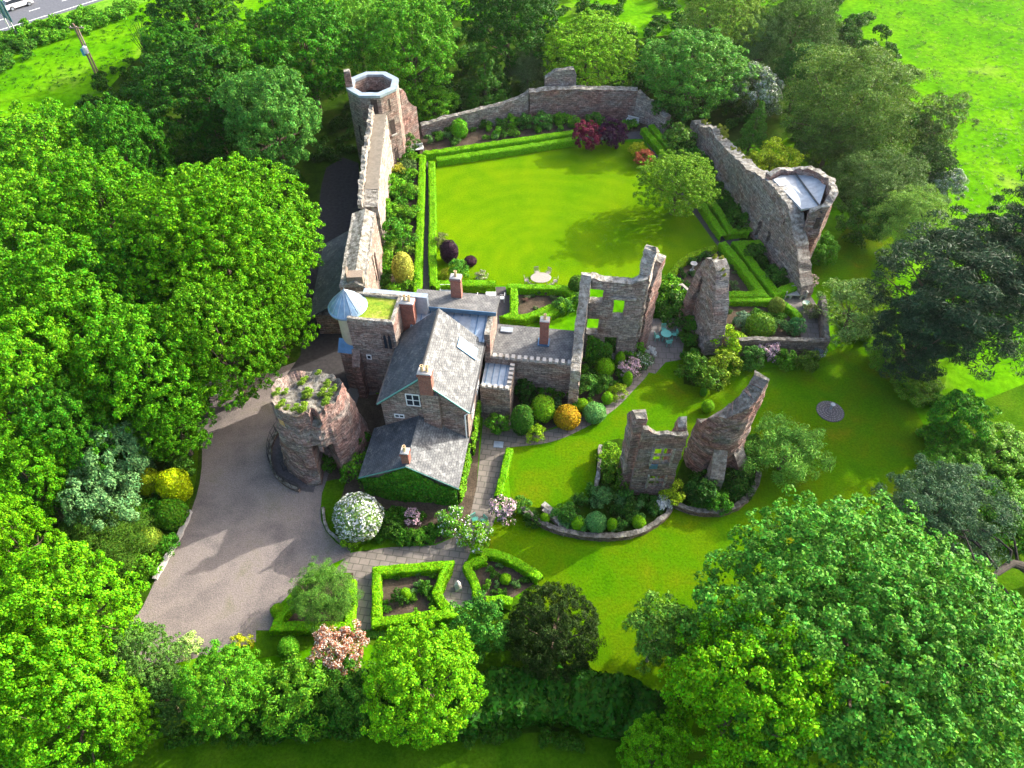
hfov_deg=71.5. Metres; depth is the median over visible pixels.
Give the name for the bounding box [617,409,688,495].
ruined wall
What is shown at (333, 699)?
bush
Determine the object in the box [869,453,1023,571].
pine tree
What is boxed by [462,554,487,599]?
box hedge
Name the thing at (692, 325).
shrub
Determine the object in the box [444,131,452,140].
border plant
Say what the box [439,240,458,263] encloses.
rounded shrub
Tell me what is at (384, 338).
arched window
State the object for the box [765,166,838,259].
broken east tower
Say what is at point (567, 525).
border plant
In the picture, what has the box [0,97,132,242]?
broadleaf tree
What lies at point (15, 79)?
meadow tufts
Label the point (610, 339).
shrub
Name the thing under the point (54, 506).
bush
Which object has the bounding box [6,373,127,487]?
broadleaf tree
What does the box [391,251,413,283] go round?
topiary ball
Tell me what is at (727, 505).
shrub
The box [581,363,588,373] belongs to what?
border plant
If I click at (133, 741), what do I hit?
broadleaf tree
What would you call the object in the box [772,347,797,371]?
shrub
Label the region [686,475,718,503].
shrub
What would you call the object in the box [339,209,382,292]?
thick wall block
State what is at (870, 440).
lawn
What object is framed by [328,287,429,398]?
stone tower block
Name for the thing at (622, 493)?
border plant
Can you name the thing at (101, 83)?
undergrowth
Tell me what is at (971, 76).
meadow tufts
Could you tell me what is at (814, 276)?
flowering shrub
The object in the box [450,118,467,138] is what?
rounded shrub
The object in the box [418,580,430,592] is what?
border plant
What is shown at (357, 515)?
flowering shrub
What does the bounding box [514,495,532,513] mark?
shrub
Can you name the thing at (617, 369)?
border plant
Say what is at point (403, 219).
border plant
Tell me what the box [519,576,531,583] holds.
border plant
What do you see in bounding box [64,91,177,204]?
broadleaf tree
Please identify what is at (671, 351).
patio
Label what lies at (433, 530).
border foliage
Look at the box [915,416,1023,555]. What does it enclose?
bank scrub
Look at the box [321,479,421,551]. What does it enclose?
border turf
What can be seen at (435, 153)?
box hedge
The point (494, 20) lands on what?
broadleaf tree
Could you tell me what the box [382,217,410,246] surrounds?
shrub
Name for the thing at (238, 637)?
shrub
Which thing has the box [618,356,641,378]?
flowering shrub
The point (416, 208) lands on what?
border plant
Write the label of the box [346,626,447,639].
edging
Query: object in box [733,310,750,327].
shrub
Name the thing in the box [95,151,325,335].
broadleaf tree
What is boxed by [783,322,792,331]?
border plant
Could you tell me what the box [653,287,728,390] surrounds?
patio bed
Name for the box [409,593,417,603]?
border plant
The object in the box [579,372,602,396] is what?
shrub
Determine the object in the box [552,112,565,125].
shrub
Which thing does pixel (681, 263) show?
box hedge
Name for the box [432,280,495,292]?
box hedge
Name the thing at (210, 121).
broadleaf tree
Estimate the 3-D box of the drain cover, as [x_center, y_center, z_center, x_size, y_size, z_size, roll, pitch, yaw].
[-1.068,4.804,56.453,0.750,0.040,0.600,4,49,4]
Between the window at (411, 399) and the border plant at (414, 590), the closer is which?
the border plant at (414, 590)
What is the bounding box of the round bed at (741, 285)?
[668,251,748,290]
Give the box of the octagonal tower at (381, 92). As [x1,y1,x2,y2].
[343,69,419,164]
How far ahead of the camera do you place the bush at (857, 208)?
70.46 m
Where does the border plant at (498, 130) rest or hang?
on the border at (473, 137)
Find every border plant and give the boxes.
[380,273,390,289]
[382,239,397,254]
[382,257,387,273]
[382,259,389,271]
[382,260,392,275]
[382,604,391,613]
[384,282,401,290]
[385,212,392,226]
[387,203,398,214]
[389,191,402,202]
[392,171,401,177]
[392,575,400,580]
[393,200,405,206]
[394,246,401,253]
[395,231,406,240]
[398,195,408,203]
[398,214,406,224]
[399,167,410,181]
[400,279,416,291]
[401,183,418,195]
[402,146,415,158]
[403,167,418,179]
[403,245,414,254]
[404,224,412,232]
[406,233,418,246]
[407,151,417,159]
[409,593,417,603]
[410,204,420,215]
[410,588,417,593]
[413,271,420,280]
[413,579,422,586]
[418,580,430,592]
[421,584,432,595]
[423,134,433,143]
[427,595,434,607]
[429,573,437,578]
[434,131,445,140]
[443,126,450,132]
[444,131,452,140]
[449,136,458,145]
[478,119,485,128]
[481,578,490,589]
[490,571,500,578]
[492,126,500,134]
[494,580,499,588]
[495,563,503,568]
[496,121,508,130]
[499,128,507,137]
[502,588,506,595]
[507,128,519,136]
[510,578,520,588]
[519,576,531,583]
[534,124,541,133]
[544,123,552,130]
[549,391,564,398]
[549,507,557,517]
[554,399,561,410]
[557,112,571,122]
[559,519,571,528]
[565,115,580,126]
[567,502,580,513]
[570,492,589,505]
[578,515,586,531]
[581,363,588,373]
[585,482,596,496]
[588,367,597,374]
[588,496,604,508]
[591,358,599,366]
[600,375,613,389]
[606,488,617,501]
[612,494,626,505]
[615,366,623,373]
[615,371,623,378]
[616,516,627,530]
[617,501,632,516]
[618,489,634,500]
[621,513,632,527]
[629,120,639,128]
[632,510,645,517]
[635,500,644,509]
[637,493,648,501]
[644,501,657,511]
[648,501,658,516]
[650,495,657,502]
[688,257,696,265]
[703,251,711,257]
[729,280,737,284]
[731,285,739,290]
[741,324,747,334]
[758,262,768,270]
[772,311,783,320]
[775,318,786,330]
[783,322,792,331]
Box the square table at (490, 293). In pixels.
[486,292,495,295]
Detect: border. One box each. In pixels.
[327,394,480,543]
[383,150,419,291]
[409,120,645,153]
[666,138,779,287]
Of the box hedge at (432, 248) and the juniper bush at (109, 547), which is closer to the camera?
the juniper bush at (109, 547)
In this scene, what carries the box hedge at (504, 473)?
on the lawn at (870, 440)
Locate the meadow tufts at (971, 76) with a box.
[867,0,1023,213]
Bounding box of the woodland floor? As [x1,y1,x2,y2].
[0,19,947,767]
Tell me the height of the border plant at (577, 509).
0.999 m
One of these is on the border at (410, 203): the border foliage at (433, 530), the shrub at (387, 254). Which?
the shrub at (387, 254)
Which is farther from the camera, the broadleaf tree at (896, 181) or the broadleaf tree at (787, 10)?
the broadleaf tree at (787, 10)
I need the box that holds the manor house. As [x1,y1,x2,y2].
[358,270,499,505]
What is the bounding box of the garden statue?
[454,580,462,591]
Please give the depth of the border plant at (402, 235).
72.75 m
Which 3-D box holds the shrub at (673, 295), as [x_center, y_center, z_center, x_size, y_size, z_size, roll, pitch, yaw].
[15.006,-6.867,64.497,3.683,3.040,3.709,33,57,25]
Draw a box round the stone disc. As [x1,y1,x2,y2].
[816,401,843,421]
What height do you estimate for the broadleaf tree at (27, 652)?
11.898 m
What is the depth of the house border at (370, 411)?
53.76 m
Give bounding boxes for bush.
[15,470,76,524]
[30,493,158,593]
[243,649,335,741]
[285,555,363,631]
[318,653,384,738]
[408,82,461,120]
[446,589,510,667]
[627,142,647,156]
[633,149,655,165]
[749,136,804,171]
[811,231,840,265]
[816,276,889,347]
[835,196,893,249]
[865,344,902,372]
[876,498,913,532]
[889,368,945,407]
[900,136,961,184]
[901,90,979,163]
[923,444,986,489]
[926,388,1001,445]
[965,421,1023,475]
[976,474,1023,534]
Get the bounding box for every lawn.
[99,724,676,767]
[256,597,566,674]
[433,142,717,284]
[478,138,927,697]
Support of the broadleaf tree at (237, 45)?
on the woodland floor
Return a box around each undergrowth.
[4,37,304,566]
[34,466,189,585]
[285,0,942,193]
[308,102,356,162]
[679,457,757,508]
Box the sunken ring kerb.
[267,430,300,492]
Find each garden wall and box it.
[152,510,192,579]
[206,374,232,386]
[321,507,350,550]
[520,502,672,541]
[542,508,566,535]
[594,444,601,486]
[673,470,761,516]
[723,336,828,356]
[817,295,830,347]
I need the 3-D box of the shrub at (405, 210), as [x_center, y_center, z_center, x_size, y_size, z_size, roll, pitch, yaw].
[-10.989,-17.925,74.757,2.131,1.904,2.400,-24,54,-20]
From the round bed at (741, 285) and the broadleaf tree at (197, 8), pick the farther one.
the broadleaf tree at (197, 8)
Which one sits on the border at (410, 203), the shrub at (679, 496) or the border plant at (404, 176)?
the border plant at (404, 176)
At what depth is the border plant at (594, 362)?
61.49 m
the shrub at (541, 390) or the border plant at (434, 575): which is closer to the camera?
the border plant at (434, 575)
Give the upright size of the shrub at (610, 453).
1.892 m
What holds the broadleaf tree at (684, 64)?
on the woodland floor
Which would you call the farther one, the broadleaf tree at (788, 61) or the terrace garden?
the broadleaf tree at (788, 61)
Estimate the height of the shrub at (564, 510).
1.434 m
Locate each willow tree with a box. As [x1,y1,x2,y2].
[776,42,942,167]
[782,103,883,173]
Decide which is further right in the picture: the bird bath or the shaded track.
the bird bath
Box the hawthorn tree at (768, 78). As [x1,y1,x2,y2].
[728,61,784,115]
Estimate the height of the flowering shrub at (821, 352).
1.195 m
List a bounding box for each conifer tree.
[452,41,512,111]
[733,101,768,155]
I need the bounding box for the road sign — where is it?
[0,0,16,33]
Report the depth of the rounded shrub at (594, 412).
57.18 m
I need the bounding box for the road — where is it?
[0,0,102,30]
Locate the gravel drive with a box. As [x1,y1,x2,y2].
[119,165,375,667]
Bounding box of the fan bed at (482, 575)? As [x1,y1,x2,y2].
[473,561,538,599]
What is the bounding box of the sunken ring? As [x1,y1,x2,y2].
[272,435,314,491]
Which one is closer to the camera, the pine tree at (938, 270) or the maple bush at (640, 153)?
the pine tree at (938, 270)
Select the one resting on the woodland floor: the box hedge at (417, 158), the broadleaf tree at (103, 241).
the broadleaf tree at (103, 241)
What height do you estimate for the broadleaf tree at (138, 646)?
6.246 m
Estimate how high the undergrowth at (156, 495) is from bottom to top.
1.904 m
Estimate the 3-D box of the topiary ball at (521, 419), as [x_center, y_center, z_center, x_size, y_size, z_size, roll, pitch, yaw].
[0.819,2.821,56.236,2.000,3.141,2.014,-28,55,-22]
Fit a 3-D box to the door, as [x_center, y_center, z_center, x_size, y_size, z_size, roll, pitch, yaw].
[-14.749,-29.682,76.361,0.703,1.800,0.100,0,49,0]
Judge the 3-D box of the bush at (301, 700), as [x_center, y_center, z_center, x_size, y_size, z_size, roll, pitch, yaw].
[-12.934,18.392,42.023,4.908,4.419,4.990,3,49,2]
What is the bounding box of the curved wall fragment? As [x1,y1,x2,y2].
[683,370,769,490]
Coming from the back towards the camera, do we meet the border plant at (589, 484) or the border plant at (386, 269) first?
the border plant at (386, 269)
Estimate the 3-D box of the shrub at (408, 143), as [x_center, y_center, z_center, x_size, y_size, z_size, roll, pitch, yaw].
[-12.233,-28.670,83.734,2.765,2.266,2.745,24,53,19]
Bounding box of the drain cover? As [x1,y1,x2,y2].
[493,441,503,447]
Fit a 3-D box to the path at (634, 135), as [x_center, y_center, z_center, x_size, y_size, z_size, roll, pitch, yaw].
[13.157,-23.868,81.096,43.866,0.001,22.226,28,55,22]
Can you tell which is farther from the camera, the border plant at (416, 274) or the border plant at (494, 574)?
the border plant at (416, 274)
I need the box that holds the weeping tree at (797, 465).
[742,409,835,488]
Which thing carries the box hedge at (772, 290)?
on the border at (751, 239)
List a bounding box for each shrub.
[122,552,163,581]
[126,19,145,53]
[131,497,157,524]
[136,468,157,498]
[143,441,166,462]
[155,467,192,500]
[155,532,180,557]
[163,455,195,475]
[174,630,202,661]
[229,633,254,656]
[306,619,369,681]
[321,453,336,472]
[332,491,384,541]
[338,451,366,488]
[338,533,360,550]
[358,431,370,450]
[381,518,402,538]
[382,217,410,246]
[382,249,393,273]
[385,198,399,221]
[388,173,404,194]
[390,587,406,606]
[391,162,405,173]
[396,204,416,222]
[400,158,417,171]
[400,183,419,199]
[404,507,420,524]
[405,132,420,149]
[406,528,426,546]
[434,232,448,247]
[434,505,470,537]
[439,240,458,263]
[440,267,451,279]
[448,258,469,277]
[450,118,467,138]
[455,519,493,554]
[464,255,476,266]
[474,269,488,279]
[483,413,511,434]
[488,494,516,525]
[503,113,520,127]
[513,378,539,403]
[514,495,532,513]
[515,112,533,129]
[522,510,540,528]
[524,423,545,443]
[532,110,551,130]
[537,387,557,397]
[551,297,574,314]
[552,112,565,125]
[553,404,580,430]
[554,500,576,523]
[568,275,580,291]
[572,292,578,306]
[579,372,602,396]
[582,401,606,424]
[585,112,604,124]
[589,373,614,393]
[589,486,612,508]
[594,441,621,472]
[600,460,629,490]
[601,337,616,357]
[608,382,628,402]
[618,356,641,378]
[623,494,636,508]
[624,341,646,359]
[633,350,654,370]
[644,345,656,355]
[651,92,692,129]
[656,273,683,304]
[656,288,684,328]
[656,494,672,509]
[658,478,685,505]
[661,122,697,155]
[673,350,713,385]
[677,315,696,333]
[686,147,706,167]
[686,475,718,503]
[692,362,725,391]
[704,490,733,515]
[706,348,742,385]
[710,323,747,357]
[723,467,755,500]
[725,208,749,230]
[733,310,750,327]
[736,345,766,371]
[743,242,767,262]
[745,433,763,465]
[756,342,780,362]
[764,264,787,286]
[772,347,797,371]
[787,317,806,336]
[793,349,820,372]
[800,302,819,318]
[811,348,827,357]
[812,274,818,286]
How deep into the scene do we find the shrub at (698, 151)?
80.81 m
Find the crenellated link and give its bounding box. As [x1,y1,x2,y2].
[480,363,514,419]
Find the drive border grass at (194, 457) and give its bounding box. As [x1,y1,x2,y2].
[144,424,197,578]
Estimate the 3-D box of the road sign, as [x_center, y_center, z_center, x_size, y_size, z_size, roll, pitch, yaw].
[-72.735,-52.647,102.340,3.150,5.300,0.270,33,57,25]
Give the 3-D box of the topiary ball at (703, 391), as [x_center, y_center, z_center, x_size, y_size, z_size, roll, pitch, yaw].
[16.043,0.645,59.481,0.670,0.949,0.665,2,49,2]
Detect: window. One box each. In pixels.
[374,252,379,280]
[381,333,394,349]
[383,335,387,347]
[388,336,392,348]
[390,119,396,136]
[394,147,399,163]
[394,414,404,418]
[405,393,420,406]
[645,475,667,488]
[649,448,675,465]
[813,218,820,228]
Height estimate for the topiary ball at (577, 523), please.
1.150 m
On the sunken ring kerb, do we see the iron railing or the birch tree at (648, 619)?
the iron railing
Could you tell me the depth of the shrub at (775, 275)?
68.00 m
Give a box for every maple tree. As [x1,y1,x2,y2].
[572,119,605,150]
[597,116,628,148]
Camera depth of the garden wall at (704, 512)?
52.25 m
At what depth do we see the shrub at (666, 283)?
65.55 m
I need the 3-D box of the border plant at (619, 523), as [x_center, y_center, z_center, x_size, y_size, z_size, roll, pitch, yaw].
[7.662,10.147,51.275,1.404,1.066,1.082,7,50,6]
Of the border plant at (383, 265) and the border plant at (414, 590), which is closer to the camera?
the border plant at (414, 590)
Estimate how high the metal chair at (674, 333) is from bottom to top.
0.922 m
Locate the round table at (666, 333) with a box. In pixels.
[661,330,671,340]
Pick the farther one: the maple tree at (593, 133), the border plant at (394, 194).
the maple tree at (593, 133)
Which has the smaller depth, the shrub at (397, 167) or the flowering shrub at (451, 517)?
the flowering shrub at (451, 517)
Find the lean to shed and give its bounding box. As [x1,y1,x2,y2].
[309,231,348,333]
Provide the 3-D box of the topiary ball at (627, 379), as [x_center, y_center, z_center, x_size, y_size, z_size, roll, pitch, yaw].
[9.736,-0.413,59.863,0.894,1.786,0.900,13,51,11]
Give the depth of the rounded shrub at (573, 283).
66.91 m
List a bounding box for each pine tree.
[861,204,1023,381]
[863,286,978,382]
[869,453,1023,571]
[945,167,1023,324]
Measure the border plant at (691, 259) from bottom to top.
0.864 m
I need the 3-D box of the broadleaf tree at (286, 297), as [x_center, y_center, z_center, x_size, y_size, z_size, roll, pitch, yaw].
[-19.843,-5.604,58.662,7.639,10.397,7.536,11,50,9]
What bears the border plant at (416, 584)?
on the rose bed at (422, 602)
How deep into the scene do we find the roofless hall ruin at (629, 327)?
57.24 m
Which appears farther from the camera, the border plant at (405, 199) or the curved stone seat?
the border plant at (405, 199)
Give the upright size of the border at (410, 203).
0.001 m
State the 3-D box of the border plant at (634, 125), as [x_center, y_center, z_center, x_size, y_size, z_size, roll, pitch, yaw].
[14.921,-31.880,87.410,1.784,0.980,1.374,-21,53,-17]
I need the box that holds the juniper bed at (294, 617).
[288,573,352,621]
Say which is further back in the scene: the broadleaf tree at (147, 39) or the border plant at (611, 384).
the broadleaf tree at (147, 39)
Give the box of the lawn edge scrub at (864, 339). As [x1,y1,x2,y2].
[834,305,942,420]
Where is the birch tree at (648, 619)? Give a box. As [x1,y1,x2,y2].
[621,588,693,675]
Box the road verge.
[1,0,150,43]
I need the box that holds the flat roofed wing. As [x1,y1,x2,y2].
[491,313,573,398]
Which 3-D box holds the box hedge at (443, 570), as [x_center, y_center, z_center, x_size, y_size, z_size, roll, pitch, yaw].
[-6.591,14.124,47.969,5.808,0.936,4.424,-6,50,-5]
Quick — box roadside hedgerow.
[0,0,138,51]
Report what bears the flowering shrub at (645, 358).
on the terrace bed at (564, 401)
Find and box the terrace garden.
[721,306,800,345]
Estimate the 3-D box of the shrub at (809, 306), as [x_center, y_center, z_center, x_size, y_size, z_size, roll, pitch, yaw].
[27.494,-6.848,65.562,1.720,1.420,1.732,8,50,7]
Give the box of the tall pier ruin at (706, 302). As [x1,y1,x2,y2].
[678,254,729,354]
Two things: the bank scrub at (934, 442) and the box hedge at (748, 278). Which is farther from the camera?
the box hedge at (748, 278)
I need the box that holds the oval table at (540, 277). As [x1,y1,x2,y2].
[530,272,550,283]
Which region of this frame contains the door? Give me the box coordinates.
[370,100,378,113]
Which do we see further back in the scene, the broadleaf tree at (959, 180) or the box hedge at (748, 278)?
the broadleaf tree at (959, 180)
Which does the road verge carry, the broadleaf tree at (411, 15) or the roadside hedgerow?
the roadside hedgerow
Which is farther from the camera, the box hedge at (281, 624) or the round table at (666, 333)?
the round table at (666, 333)
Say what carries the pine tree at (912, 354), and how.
on the lawn at (870, 440)
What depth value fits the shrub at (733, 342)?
61.06 m
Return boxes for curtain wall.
[357,105,393,245]
[420,66,670,136]
[690,119,813,298]
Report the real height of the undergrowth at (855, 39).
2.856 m
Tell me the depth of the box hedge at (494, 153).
83.19 m
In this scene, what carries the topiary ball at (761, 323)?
on the terrace garden
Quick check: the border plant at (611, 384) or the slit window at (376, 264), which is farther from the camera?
the slit window at (376, 264)
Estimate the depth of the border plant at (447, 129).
86.31 m
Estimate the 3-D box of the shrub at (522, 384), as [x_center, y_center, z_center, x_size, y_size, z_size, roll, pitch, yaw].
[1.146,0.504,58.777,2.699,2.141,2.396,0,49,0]
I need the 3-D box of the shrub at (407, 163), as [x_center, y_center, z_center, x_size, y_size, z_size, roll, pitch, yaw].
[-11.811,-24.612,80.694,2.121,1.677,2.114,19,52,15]
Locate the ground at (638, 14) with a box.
[0,0,1023,732]
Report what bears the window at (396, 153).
in the octagonal tower at (381, 92)
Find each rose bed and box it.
[382,574,438,616]
[518,295,564,313]
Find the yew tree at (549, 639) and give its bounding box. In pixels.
[503,581,606,683]
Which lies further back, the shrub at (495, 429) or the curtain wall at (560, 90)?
the curtain wall at (560, 90)
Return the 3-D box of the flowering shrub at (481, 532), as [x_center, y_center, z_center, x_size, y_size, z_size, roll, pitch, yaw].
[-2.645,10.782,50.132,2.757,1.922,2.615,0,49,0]
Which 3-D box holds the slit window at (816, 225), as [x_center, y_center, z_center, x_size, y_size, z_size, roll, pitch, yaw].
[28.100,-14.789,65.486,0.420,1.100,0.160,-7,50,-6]
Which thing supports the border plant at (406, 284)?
on the border at (410, 203)
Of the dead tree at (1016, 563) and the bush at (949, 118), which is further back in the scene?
the bush at (949, 118)
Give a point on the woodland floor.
(312, 171)
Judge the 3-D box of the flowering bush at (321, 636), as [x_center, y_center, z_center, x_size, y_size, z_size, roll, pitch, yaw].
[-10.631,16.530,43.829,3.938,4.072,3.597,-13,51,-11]
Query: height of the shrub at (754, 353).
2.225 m
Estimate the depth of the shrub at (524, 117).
86.41 m
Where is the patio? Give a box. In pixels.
[646,274,709,385]
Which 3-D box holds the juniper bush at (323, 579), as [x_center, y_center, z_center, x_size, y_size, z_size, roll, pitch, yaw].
[-12.331,13.694,46.539,4.683,3.582,4.842,-25,54,-20]
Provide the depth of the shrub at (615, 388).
58.96 m
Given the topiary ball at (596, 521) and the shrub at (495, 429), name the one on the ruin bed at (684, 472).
the topiary ball at (596, 521)
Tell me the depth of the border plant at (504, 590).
48.05 m
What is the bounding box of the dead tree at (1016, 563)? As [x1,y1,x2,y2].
[953,528,1023,607]
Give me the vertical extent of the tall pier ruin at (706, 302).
8.631 m
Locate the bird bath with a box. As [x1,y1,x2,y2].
[690,261,696,270]
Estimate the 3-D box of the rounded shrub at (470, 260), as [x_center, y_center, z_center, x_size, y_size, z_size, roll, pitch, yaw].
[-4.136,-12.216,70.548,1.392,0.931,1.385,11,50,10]
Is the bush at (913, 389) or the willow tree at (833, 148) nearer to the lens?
the bush at (913, 389)
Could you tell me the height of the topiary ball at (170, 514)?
2.413 m
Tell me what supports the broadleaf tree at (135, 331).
on the woodland floor
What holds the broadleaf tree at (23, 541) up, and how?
on the woodland floor
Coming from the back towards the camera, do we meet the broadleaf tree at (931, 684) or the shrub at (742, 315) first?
the shrub at (742, 315)
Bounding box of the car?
[2,0,33,10]
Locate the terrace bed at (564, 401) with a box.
[512,343,646,434]
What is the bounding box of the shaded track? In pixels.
[288,157,359,390]
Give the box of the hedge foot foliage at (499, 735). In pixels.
[124,717,585,753]
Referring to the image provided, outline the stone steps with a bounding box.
[541,502,567,527]
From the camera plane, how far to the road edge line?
109.89 m
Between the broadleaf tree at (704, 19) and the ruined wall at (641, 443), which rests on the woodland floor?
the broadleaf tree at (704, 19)
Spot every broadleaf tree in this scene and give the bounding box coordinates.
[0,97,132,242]
[0,163,107,306]
[0,213,139,386]
[0,305,106,456]
[0,414,89,528]
[0,492,66,587]
[0,534,150,677]
[0,578,115,756]
[0,644,151,767]
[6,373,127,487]
[22,141,177,270]
[57,297,224,438]
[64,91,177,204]
[65,227,192,342]
[82,677,164,754]
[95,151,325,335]
[98,621,191,701]
[121,30,277,166]
[123,377,217,462]
[127,662,196,738]
[134,0,247,46]
[139,17,205,78]
[147,262,285,410]
[171,638,270,740]
[194,16,313,125]
[211,53,322,184]
[222,255,320,364]
[235,0,374,113]
[325,0,392,70]
[355,0,466,104]
[359,605,488,750]
[447,0,565,78]
[505,47,551,92]
[539,7,644,85]
[616,710,689,767]
[630,25,761,119]
[632,149,723,217]
[657,592,860,767]
[671,0,772,74]
[679,484,1023,767]
[730,7,789,81]
[742,0,849,78]
[773,39,829,108]
[826,140,935,222]
[867,183,955,259]
[927,168,969,205]
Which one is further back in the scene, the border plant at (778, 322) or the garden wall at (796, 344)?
the border plant at (778, 322)
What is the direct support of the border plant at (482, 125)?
on the border at (473, 137)
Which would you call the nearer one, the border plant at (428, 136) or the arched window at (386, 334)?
the arched window at (386, 334)
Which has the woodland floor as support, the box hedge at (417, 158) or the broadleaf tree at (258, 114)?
the broadleaf tree at (258, 114)
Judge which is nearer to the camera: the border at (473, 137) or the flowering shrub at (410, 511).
the flowering shrub at (410, 511)
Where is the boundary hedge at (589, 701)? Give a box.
[256,662,690,762]
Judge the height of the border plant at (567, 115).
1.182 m
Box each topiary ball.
[136,527,164,552]
[151,497,189,530]
[270,603,283,617]
[277,635,299,658]
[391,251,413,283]
[400,588,410,600]
[499,573,510,584]
[510,405,533,435]
[530,394,554,422]
[539,513,549,521]
[571,516,584,530]
[576,398,588,411]
[585,511,606,532]
[595,358,614,375]
[601,391,613,404]
[607,518,617,531]
[615,351,624,365]
[622,371,632,386]
[631,514,645,528]
[700,387,707,396]
[701,399,714,413]
[745,311,775,336]
[767,297,785,313]
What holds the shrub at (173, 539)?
on the woodland floor
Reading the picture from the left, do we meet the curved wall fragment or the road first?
the road
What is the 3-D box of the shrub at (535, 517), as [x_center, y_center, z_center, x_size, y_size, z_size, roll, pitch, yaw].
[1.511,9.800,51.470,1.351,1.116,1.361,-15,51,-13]
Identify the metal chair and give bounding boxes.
[470,512,477,521]
[479,514,487,523]
[671,329,678,338]
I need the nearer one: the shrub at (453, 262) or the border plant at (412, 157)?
the shrub at (453, 262)
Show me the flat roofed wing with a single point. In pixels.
(541, 356)
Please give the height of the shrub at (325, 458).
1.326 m
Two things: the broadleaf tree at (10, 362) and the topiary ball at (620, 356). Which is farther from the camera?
the topiary ball at (620, 356)
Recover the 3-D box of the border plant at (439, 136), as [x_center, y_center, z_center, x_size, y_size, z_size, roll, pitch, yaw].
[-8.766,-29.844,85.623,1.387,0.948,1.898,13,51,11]
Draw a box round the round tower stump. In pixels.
[270,369,371,485]
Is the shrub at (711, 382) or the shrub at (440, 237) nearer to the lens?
the shrub at (711, 382)
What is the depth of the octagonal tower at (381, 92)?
78.55 m
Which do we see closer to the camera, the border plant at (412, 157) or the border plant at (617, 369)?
the border plant at (617, 369)
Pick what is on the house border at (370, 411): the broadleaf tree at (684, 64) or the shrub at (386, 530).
the shrub at (386, 530)
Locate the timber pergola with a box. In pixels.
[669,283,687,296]
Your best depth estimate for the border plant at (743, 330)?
64.16 m
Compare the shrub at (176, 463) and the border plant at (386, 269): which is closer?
the shrub at (176, 463)
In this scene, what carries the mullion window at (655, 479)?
in the ruined wall at (641, 443)
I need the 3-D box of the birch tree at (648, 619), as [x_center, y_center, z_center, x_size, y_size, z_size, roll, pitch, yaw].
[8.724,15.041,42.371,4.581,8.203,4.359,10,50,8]
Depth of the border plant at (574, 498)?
52.56 m
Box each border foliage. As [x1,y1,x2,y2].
[360,505,455,546]
[663,125,744,227]
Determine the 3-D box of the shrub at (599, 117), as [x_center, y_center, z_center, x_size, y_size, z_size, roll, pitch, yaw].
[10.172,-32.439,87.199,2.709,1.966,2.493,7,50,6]
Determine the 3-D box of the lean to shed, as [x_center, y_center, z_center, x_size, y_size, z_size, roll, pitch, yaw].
[-16.517,-9.653,66.051,3.767,4.450,10.303,0,49,0]
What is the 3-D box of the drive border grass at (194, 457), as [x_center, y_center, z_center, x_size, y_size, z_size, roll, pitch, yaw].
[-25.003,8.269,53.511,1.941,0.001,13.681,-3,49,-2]
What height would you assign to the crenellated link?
4.000 m
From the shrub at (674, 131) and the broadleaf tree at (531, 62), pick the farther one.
the broadleaf tree at (531, 62)
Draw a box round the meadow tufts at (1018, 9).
[875,0,1023,214]
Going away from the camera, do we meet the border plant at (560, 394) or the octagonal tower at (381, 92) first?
the border plant at (560, 394)
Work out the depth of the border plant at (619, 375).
60.61 m
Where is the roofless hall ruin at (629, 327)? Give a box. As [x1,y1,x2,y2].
[568,244,665,403]
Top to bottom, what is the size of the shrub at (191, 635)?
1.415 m
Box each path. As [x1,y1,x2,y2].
[335,417,517,629]
[423,161,569,325]
[503,355,652,447]
[580,125,739,245]
[783,296,818,337]
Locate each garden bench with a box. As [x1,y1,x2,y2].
[410,143,423,150]
[626,115,638,123]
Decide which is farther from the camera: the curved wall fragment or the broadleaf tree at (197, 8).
the broadleaf tree at (197, 8)
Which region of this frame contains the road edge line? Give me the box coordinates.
[1,0,94,29]
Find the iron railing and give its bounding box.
[266,422,298,488]
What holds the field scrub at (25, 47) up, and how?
on the ground at (638, 14)
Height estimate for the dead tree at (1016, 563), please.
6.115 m
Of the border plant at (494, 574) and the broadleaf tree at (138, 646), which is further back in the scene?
the border plant at (494, 574)
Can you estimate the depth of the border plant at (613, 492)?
52.83 m
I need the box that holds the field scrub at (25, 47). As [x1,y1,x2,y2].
[0,38,38,73]
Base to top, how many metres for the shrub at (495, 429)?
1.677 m
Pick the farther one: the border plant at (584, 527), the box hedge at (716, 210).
the box hedge at (716, 210)
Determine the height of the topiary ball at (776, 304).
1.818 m
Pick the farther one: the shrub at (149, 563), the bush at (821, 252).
the bush at (821, 252)
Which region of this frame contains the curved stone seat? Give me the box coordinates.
[784,285,808,298]
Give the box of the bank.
[685,384,1023,767]
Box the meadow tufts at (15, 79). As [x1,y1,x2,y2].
[0,19,149,92]
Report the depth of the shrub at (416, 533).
50.32 m
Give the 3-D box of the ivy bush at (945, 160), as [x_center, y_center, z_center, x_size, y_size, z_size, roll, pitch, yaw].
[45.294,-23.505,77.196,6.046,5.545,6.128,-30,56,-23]
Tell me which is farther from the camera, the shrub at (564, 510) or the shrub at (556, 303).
the shrub at (556, 303)
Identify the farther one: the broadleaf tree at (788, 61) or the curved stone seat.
the broadleaf tree at (788, 61)
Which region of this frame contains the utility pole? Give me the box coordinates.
[69,23,98,77]
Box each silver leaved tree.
[55,465,141,534]
[64,419,156,497]
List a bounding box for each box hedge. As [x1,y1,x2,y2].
[269,579,357,635]
[371,560,458,630]
[413,154,422,162]
[413,155,426,292]
[422,130,573,160]
[428,161,437,289]
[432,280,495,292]
[436,137,580,166]
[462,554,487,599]
[481,548,543,584]
[485,594,512,610]
[494,447,513,501]
[499,283,576,325]
[538,301,577,322]
[640,127,726,241]
[648,124,752,239]
[669,245,717,275]
[717,241,769,297]
[729,297,802,320]
[730,240,796,298]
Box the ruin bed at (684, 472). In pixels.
[516,438,755,532]

